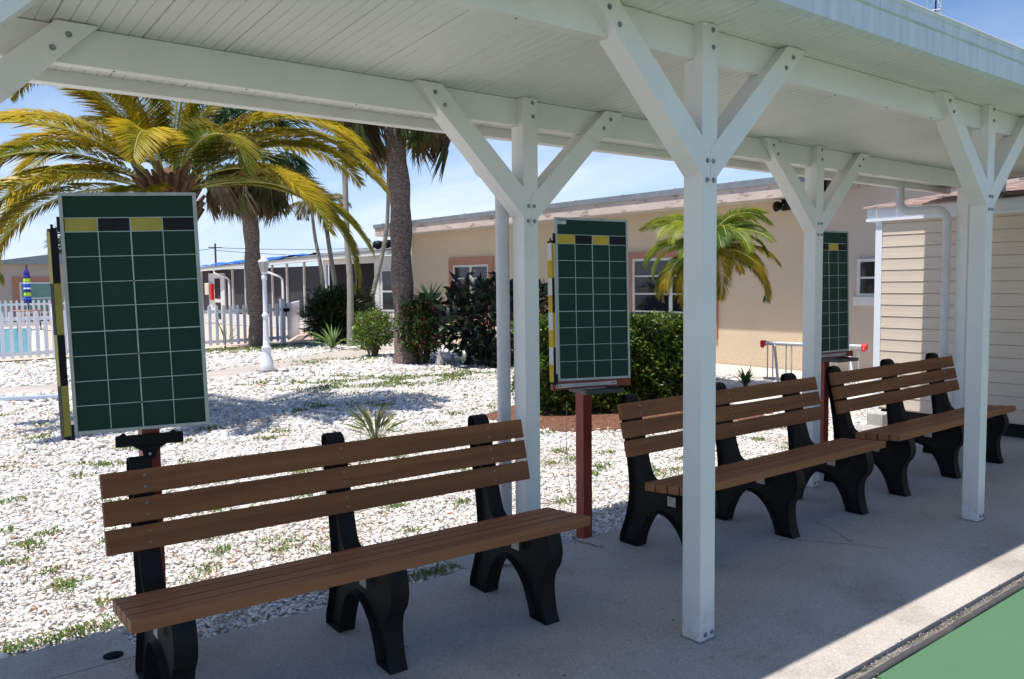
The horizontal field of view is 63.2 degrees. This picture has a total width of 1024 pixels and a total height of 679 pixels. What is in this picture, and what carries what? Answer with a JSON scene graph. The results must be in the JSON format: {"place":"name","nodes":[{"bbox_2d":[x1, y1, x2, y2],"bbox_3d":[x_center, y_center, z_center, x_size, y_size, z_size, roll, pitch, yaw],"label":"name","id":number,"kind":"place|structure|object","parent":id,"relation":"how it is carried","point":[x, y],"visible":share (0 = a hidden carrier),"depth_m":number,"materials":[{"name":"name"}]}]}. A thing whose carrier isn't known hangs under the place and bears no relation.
{"place":"outdoors","nodes":[
{"label":"outdoors","id":0,"kind":"place"},
{"bbox_2d":[0,329,31,352],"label":"pool water","id":1,"kind":"structure","parent":0,"point":[16,343],"depth_m":24.07,"materials":[{"name":"blue liquid"}]},
{"bbox_2d":[0,323,316,360],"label":"pool deck","id":2,"kind":"structure","parent":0,"point":[299,338],"depth_m":24.14,"materials":[{"name":"beige concrete"}]},
{"bbox_2d":[4,327,44,352],"bbox_3d":[-19.432,0.268,21.659,14.900,0.045,13.400,-4,5,-38],"label":"pool coping","id":3,"kind":"object","parent":2,"relation":"on","point":[42,344],"visible":0.38,"depth_m":24.65,"materials":[{"name":"white paint"}]},
{"bbox_2d":[12,310,43,330],"bbox_3d":[-17.191,-0.680,29.614,1.000,0.732,1.000,-4,5,-38],"label":"patio table","id":4,"kind":"object","parent":3,"relation":"on","point":[29,310],"visible":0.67,"depth_m":29.30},
{"bbox_2d":[23,264,31,309],"bbox_3d":[-17.205,-1.489,29.553,0.238,2.350,0.244,-4,5,-38],"label":"closed umbrella","id":5,"kind":"object","parent":4,"relation":"in","point":[27,287],"visible":0.98,"depth_m":29.46,"materials":[{"name":"multicoloured fabric"}]},
{"bbox_2d":[0,300,66,326],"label":"picket fence","id":6,"kind":"object","parent":2,"relation":"on","point":[17,304],"visible":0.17,"depth_m":31.68,"materials":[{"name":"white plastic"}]},
{"bbox_2d":[63,299,289,354],"bbox_3d":[-7.960,-0.346,20.291,0.148,1.175,5.620,3,6,45],"label":"picket fence","id":7,"kind":"object","parent":2,"relation":"on","point":[282,309],"visible":0.35,"depth_m":21.22,"materials":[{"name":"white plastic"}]},
{"bbox_2d":[286,301,299,339],"bbox_3d":[-6.267,-0.579,23.823,0.062,1.000,3.096,-1,4,-9],"label":"picket fence","id":8,"kind":"object","parent":2,"relation":"on","point":[293,324],"visible":0.99,"depth_m":23.55,"materials":[{"name":"white plastic"}]},
{"bbox_2d":[200,239,411,335],"bbox_3d":[-6.105,-2.131,30.493,5.300,3.248,14.300,-5,6,-44],"label":"screened porch","id":9,"kind":"object","parent":2,"relation":"on","point":[224,284],"visible":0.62,"depth_m":28.77,"materials":[{"name":"white paint"}]},
{"bbox_2d":[208,273,226,322],"bbox_3d":[-11.644,-1.639,32.900,0.072,1.950,1.400,-5,6,-44],"label":"door","id":10,"kind":"structure","parent":9,"relation":"in","point":[219,283],"depth_m":32.75,"materials":[{"name":"white paint"}]},
{"bbox_2d":[200,252,320,266],"bbox_3d":[-9.654,-3.022,31.746,1.900,0.395,6.700,-5,6,-44],"label":"blue tarp","id":11,"kind":"object","parent":9,"relation":"on","point":[269,258],"visible":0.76,"depth_m":30.61,"materials":[{"name":"blue plastic"}]},
{"bbox_2d":[381,269,393,310],"bbox_3d":[-3.438,-1.435,24.343,0.025,1.230,1.300,-5,6,-44],"label":"window","id":12,"kind":"structure","parent":9,"relation":"in","point":[387,298],"depth_m":24.61,"materials":[{"name":"grey glass"}]},
{"bbox_2d":[283,193,335,288],"bbox_3d":[-5.552,-2.043,23.364,1.476,4.081,1.429,0,4,13],"label":"slim palm","id":13,"kind":"object","parent":2,"relation":"on","point":[303,212],"visible":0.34,"depth_m":23.16,"materials":[{"name":"grey plant"}]},
{"bbox_2d":[298,193,351,286],"bbox_3d":[-5.246,-2.075,23.519,1.578,4.116,1.446,-4,5,-38],"label":"slim palm","id":14,"kind":"object","parent":2,"relation":"on","point":[339,197],"visible":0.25,"depth_m":23.35,"materials":[{"name":"grey plant"}]},
{"bbox_2d":[0,289,329,361],"bbox_3d":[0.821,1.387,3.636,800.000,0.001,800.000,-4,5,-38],"label":"ground","id":15,"kind":"structure","parent":0,"point":[31,321],"depth_m":22.52,"materials":[{"name":"beige concrete"}]},
{"bbox_2d":[0,254,64,316],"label":"tan house","id":16,"kind":"structure","parent":15,"relation":"on","point":[12,271],"depth_m":38.46,"materials":[{"name":"beige paint"}]},
{"bbox_2d":[12,277,50,315],"bbox_3d":[-22.176,-2.016,38.814,1.900,1.800,0.099,-4,5,-38],"label":"window","id":17,"kind":"structure","parent":16,"relation":"in","point":[40,286],"depth_m":38.72,"materials":[{"name":"teal glass"}]},
{"bbox_2d":[41,222,61,254],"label":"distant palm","id":18,"kind":"object","parent":15,"relation":"on","point":[59,245],"visible":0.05,"depth_m":56.72,"materials":[{"name":"green plant"}]},
{"bbox_2d":[208,243,221,262],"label":"utility pole","id":19,"kind":"object","parent":15,"relation":"on","point":[214,247],"visible":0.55,"depth_m":109.95,"materials":[{"name":"grey wood"}]},
{"bbox_2d":[216,250,285,254],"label":"overhead wire","id":20,"kind":"object","parent":19,"relation":"attached to","point":[260,253],"visible":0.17,"depth_m":109.64,"materials":[{"name":"black paint"}]},
{"bbox_2d":[216,247,362,249],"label":"overhead wire","id":21,"kind":"object","parent":19,"relation":"attached to","point":[286,249],"visible":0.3,"depth_m":109.35,"materials":[{"name":"black paint"}]},
{"bbox_2d":[926,0,941,13],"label":"lattice mast","id":22,"kind":"object","parent":15,"relation":"on","point":[935,9],"visible":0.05,"depth_m":59.22,"materials":[{"name":"white metal"}]},
{"bbox_2d":[846,577,1023,678],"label":"gutter channel","id":23,"kind":"object","parent":15,"relation":"on","point":[959,615],"depth_m":3.77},
{"bbox_2d":[845,573,1023,678],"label":"grit","id":24,"kind":"object","parent":23,"relation":"on","point":[876,662],"visible":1,"depth_m":3.73,"materials":[{"name":"grey gravel"}]},
{"bbox_2d":[858,581,1023,678],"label":"gutter edging","id":25,"kind":"object","parent":15,"relation":"on","point":[901,657],"visible":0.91,"depth_m":3.73,"materials":[{"name":"grey concrete"}]},
{"bbox_2d":[863,180,1023,437],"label":"shed","id":26,"kind":"structure","parent":15,"relation":"on","point":[907,286],"depth_m":8.64,"materials":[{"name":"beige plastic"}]},
{"bbox_2d":[0,342,457,394],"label":"path","id":27,"kind":"structure","parent":0,"point":[358,352],"depth_m":16.17,"materials":[{"name":"beige concrete"}]},
{"bbox_2d":[340,337,366,350],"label":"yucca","id":28,"kind":"object","parent":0,"point":[355,344],"visible":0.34,"depth_m":19.91,"materials":[{"name":"green plant"}]},
{"bbox_2d":[0,338,919,658],"bbox_3d":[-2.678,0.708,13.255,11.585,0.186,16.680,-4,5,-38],"label":"gravel","id":29,"kind":"structure","parent":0,"point":[276,410],"depth_m":7.27,"materials":[{"name":"white gravel"}]},
{"bbox_2d":[0,305,54,358],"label":"picket fence","id":30,"kind":"object","parent":29,"relation":"on","point":[10,319],"visible":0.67,"depth_m":17.85,"materials":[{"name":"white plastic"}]},
{"bbox_2d":[0,394,57,400],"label":"metal plank","id":31,"kind":"object","parent":29,"relation":"on","point":[26,397],"depth_m":11.67,"materials":[{"name":"silver metal"}]},
{"bbox_2d":[0,630,135,678],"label":"concrete pad","id":32,"kind":"object","parent":29,"relation":"on","point":[58,660],"visible":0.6,"depth_m":3.57,"materials":[{"name":"grey concrete"}]},
{"bbox_2d":[103,651,123,658],"bbox_3d":[-1.718,1.358,3.583,0.082,0.002,0.082,-4,5,-38],"label":"drain plug","id":33,"kind":"object","parent":32,"relation":"on","point":[113,654],"visible":1,"depth_m":3.58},
{"bbox_2d":[0,83,390,294],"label":"date palm","id":34,"kind":"object","parent":29,"relation":"on","point":[134,127],"visible":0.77,"depth_m":9.47,"materials":[{"name":"green plant"}]},
{"bbox_2d":[216,319,238,347],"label":"weed stalk","id":35,"kind":"object","parent":29,"relation":"on","point":[226,332],"visible":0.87,"depth_m":20.29,"materials":[{"name":"green plant"}]},
{"bbox_2d":[169,104,322,346],"bbox_3d":[-6.542,-3.099,20.873,4.126,6.692,3.764,-4,5,-38],"label":"cabbage palm","id":36,"kind":"object","parent":29,"relation":"on","point":[251,206],"visible":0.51,"depth_m":20.74,"materials":[{"name":"green plant"}]},
{"bbox_2d":[256,254,277,373],"bbox_3d":[-4.427,-0.454,14.941,0.300,2.150,0.300,-4,5,-38],"label":"lamp post","id":37,"kind":"object","parent":29,"relation":"on","point":[267,365],"visible":0.94,"depth_m":14.90,"materials":[{"name":"metal"}]},
{"bbox_2d":[304,323,350,348],"bbox_3d":[-4.436,-0.101,19.960,1.004,0.730,1.158,-4,5,-38],"label":"yucca","id":38,"kind":"object","parent":29,"relation":"on","point":[331,339],"visible":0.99,"depth_m":20.06,"materials":[{"name":"green plant"}]},
{"bbox_2d":[295,281,385,342],"bbox_3d":[-4.542,-0.630,22.159,2.311,1.941,2.313,1,4,16],"label":"dark bush","id":39,"kind":"object","parent":29,"relation":"on","point":[325,304],"visible":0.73,"depth_m":21.62,"materials":[{"name":"green plant"}]},
{"bbox_2d":[342,159,353,345],"bbox_3d":[-4.261,-3.564,21.110,2.116,7.405,2.211,-1,4,0],"label":"slim palm","id":40,"kind":"object","parent":29,"relation":"on","point":[350,302],"visible":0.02,"depth_m":20.74,"materials":[{"name":"grey plant"}]},
{"bbox_2d":[351,307,393,355],"bbox_3d":[-2.967,-0.159,17.963,1.110,1.089,1.030,0,4,15],"label":"lime shrub","id":41,"kind":"object","parent":29,"relation":"on","point":[374,340],"visible":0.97,"depth_m":17.76,"materials":[{"name":"green plant"}]},
{"bbox_2d":[334,398,414,438],"bbox_3d":[-1.426,0.797,8.530,0.768,0.514,0.753,-2,4,-22],"label":"agave plant","id":42,"kind":"object","parent":29,"relation":"on","point":[366,416],"visible":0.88,"depth_m":8.42,"materials":[{"name":"green plant"}]},
{"bbox_2d":[323,120,450,364],"bbox_3d":[-2.256,-3.114,15.944,3.891,7.326,3.975,-4,5,-38],"label":"cabbage palm","id":43,"kind":"object","parent":29,"relation":"on","point":[392,154],"visible":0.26,"depth_m":15.94,"materials":[{"name":"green plant"}]},
{"bbox_2d":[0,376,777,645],"bbox_3d":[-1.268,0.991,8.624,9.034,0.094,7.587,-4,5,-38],"label":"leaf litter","id":44,"kind":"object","parent":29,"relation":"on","point":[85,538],"visible":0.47,"depth_m":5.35,"materials":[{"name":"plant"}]},
{"bbox_2d":[369,134,411,310],"bbox_3d":[-3.400,-2.762,22.841,1.594,5.564,1.820,2,5,31],"label":"slim palm","id":45,"kind":"object","parent":29,"relation":"on","point":[380,263],"visible":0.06,"depth_m":22.55,"materials":[{"name":"grey plant"}]},
{"bbox_2d":[0,342,788,654],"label":"weeds","id":46,"kind":"object","parent":29,"relation":"on","point":[107,624],"visible":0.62,"depth_m":7.09,"materials":[{"name":"green plant"}]},
{"bbox_2d":[392,292,448,364],"bbox_3d":[-1.744,-0.205,16.234,1.266,1.493,1.178,1,4,22],"label":"variegated shrub","id":47,"kind":"object","parent":29,"relation":"on","point":[425,331],"visible":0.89,"depth_m":15.96,"materials":[{"name":"green plant"}]},
{"bbox_2d":[407,278,445,306],"bbox_3d":[-1.597,-0.910,16.045,0.778,0.578,0.957,0,4,10],"label":"agave","id":48,"kind":"object","parent":29,"relation":"on","point":[432,295],"visible":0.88,"depth_m":15.97,"materials":[{"name":"green plant"}]},
{"bbox_2d":[435,347,443,365],"bbox_3d":[-1.377,0.327,15.790,0.180,0.369,0.175,-4,5,-38],"label":"garden statue","id":49,"kind":"object","parent":29,"relation":"on","point":[439,360],"visible":0.81,"depth_m":15.74,"materials":[{"name":"white stone"}]},
{"bbox_2d":[435,270,547,368],"bbox_3d":[-0.256,-0.378,16.022,2.480,2.146,2.719,-1,4,1],"label":"rubber plant","id":50,"kind":"object","parent":29,"relation":"on","point":[477,335],"visible":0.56,"depth_m":15.45,"materials":[{"name":"green plant"}]},
{"bbox_2d":[444,537,572,569],"bbox_3d":[-0.054,1.294,5.000,0.800,0.100,0.411,-4,5,-38],"label":"concrete pad","id":51,"kind":"object","parent":29,"relation":"on","point":[465,562],"visible":0.14,"depth_m":4.76,"materials":[{"name":"grey concrete"}]},
{"bbox_2d":[485,404,772,432],"bbox_3d":[1.359,0.916,9.729,3.495,0.045,2.202,0,4,12],"label":"mulch bed","id":52,"kind":"object","parent":29,"relation":"on","point":[553,424],"visible":0.19,"depth_m":9.57,"materials":[{"name":"brown wood"}]},
{"bbox_2d":[510,309,682,413],"bbox_3d":[1.190,0.268,10.459,2.344,1.278,1.453,-1,4,-11],"label":"hedge","id":53,"kind":"object","parent":52,"relation":"on","point":[656,359],"visible":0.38,"depth_m":9.99,"materials":[{"name":"green plant"}]},
{"bbox_2d":[638,205,781,308],"bbox_3d":[2.825,-0.569,11.963,2.033,2.661,2.050,1,4,22],"label":"pygmy date palm","id":54,"kind":"object","parent":29,"relation":"on","point":[742,252],"visible":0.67,"depth_m":11.61,"materials":[{"name":"green plant"}]},
{"bbox_2d":[727,365,759,386],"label":"seedling","id":55,"kind":"object","parent":29,"relation":"on","point":[746,379],"visible":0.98,"depth_m":12.32,"materials":[{"name":"green plant"}]},
{"bbox_2d":[760,340,867,383],"bbox_3d":[4.218,0.378,11.848,1.506,0.668,0.379,3,5,38],"label":"bike rack","id":56,"kind":"object","parent":29,"relation":"on","point":[862,347],"visible":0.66,"depth_m":12.14,"materials":[{"name":"silver metal"}]},
{"bbox_2d":[820,230,858,442],"bbox_3d":[2.597,0.122,6.719,0.616,1.988,0.269,-4,5,-38],"label":"scoreboard","id":57,"kind":"object","parent":29,"relation":"on","point":[835,315],"visible":0.69,"depth_m":6.72,"materials":[{"name":"green wood"}]},
{"bbox_2d":[0,0,1023,285],"label":"sky","id":58,"kind":"structure","parent":0,"point":[460,191],"materials":[{"name":"blue"}]},
{"bbox_2d":[55,436,1023,678],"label":"concrete slab","id":59,"kind":"structure","parent":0,"point":[815,607],"depth_m":4.06,"materials":[{"name":"grey concrete"}]},
{"bbox_2d":[46,192,209,584],"bbox_3d":[-1.577,0.392,3.495,0.583,2.001,0.162,-2,4,-19],"label":"scoreboard","id":60,"kind":"object","parent":59,"relation":"on","point":[133,304],"visible":0.97,"depth_m":3.41,"materials":[{"name":"green wood"}]},
{"bbox_2d":[99,414,589,678],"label":"park bench","id":61,"kind":"object","parent":59,"relation":"on","point":[156,616],"visible":1,"depth_m":3.52,"materials":[{"name":"brown wood"}]},
{"bbox_2d":[51,525,886,678],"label":"slab crack","id":62,"kind":"object","parent":59,"relation":"on","point":[579,541],"visible":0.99,"depth_m":3.55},
{"bbox_2d":[0,0,1023,643],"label":"shelter","id":63,"kind":"object","parent":59,"relation":"on","point":[900,96],"visible":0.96,"depth_m":3.89,"materials":[{"name":"white wood"}]},
{"bbox_2d":[547,217,630,539],"bbox_3d":[0.484,0.262,5.050,0.584,1.992,0.262,-2,4,-24],"label":"scoreboard","id":64,"kind":"object","parent":59,"relation":"on","point":[588,304],"visible":0.98,"depth_m":5.04,"materials":[{"name":"green wood"}]},
{"bbox_2d":[617,373,885,546],"bbox_3d":[1.556,0.748,5.311,2.024,0.902,0.678,-4,5,-38],"label":"park bench","id":65,"kind":"object","parent":59,"relation":"on","point":[776,483],"visible":0.91,"depth_m":5.21,"materials":[{"name":"brown wood"}]},
{"bbox_2d":[823,352,1015,496],"bbox_3d":[3.333,0.625,6.760,2.024,0.902,0.678,-4,5,-38],"label":"park bench","id":66,"kind":"object","parent":59,"relation":"on","point":[938,434],"visible":0.87,"depth_m":6.59,"materials":[{"name":"brown wood"}]},
{"bbox_2d":[373,177,1023,371],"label":"peach building","id":67,"kind":"structure","parent":0,"point":[748,320],"depth_m":15.06,"materials":[{"name":"paint"}]},
{"bbox_2d":[448,256,494,327],"bbox_3d":[-1.060,-1.234,21.493,0.045,1.780,1.950,-4,5,-38],"label":"window","id":68,"kind":"structure","parent":67,"relation":"in","point":[457,266],"depth_m":21.42,"materials":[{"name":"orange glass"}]},
{"bbox_2d":[628,251,718,339],"bbox_3d":[3.107,-0.891,16.290,0.045,1.680,2.260,-4,5,-38],"label":"window","id":69,"kind":"structure","parent":67,"relation":"in","point":[642,288],"depth_m":16.74,"materials":[{"name":"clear glass"}]},
{"bbox_2d":[853,258,874,305],"bbox_3d":[5.841,-0.887,12.836,0.070,0.740,1.180,-4,5,-38],"label":"window","id":70,"kind":"structure","parent":67,"relation":"in","point":[865,267],"depth_m":13.16,"materials":[{"name":"white glass"}]},
{"bbox_2d":[716,363,872,384],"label":"pavement","id":71,"kind":"structure","parent":0,"point":[760,372],"depth_m":14.10,"materials":[{"name":"grey concrete"}]},
{"bbox_2d":[855,424,885,430],"bbox_3d":[5.485,0.896,9.714,4.500,0.100,0.896,-4,5,-38],"label":"concrete apron","id":72,"kind":"object","parent":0,"point":[865,427],"depth_m":8.80,"materials":[{"name":"white concrete"}]},
{"bbox_2d":[867,411,887,425],"bbox_3d":[3.980,0.865,9.005,0.230,0.150,0.180,-4,5,-38],"label":"concrete block","id":73,"kind":"object","parent":72,"relation":"on","point":[878,418],"depth_m":8.93,"materials":[{"name":"white concrete"}]},
{"bbox_2d":[877,589,1023,678],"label":"court","id":74,"kind":"object","parent":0,"point":[988,644],"visible":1,"depth_m":3.56,"materials":[{"name":"green paint"}]}
]}

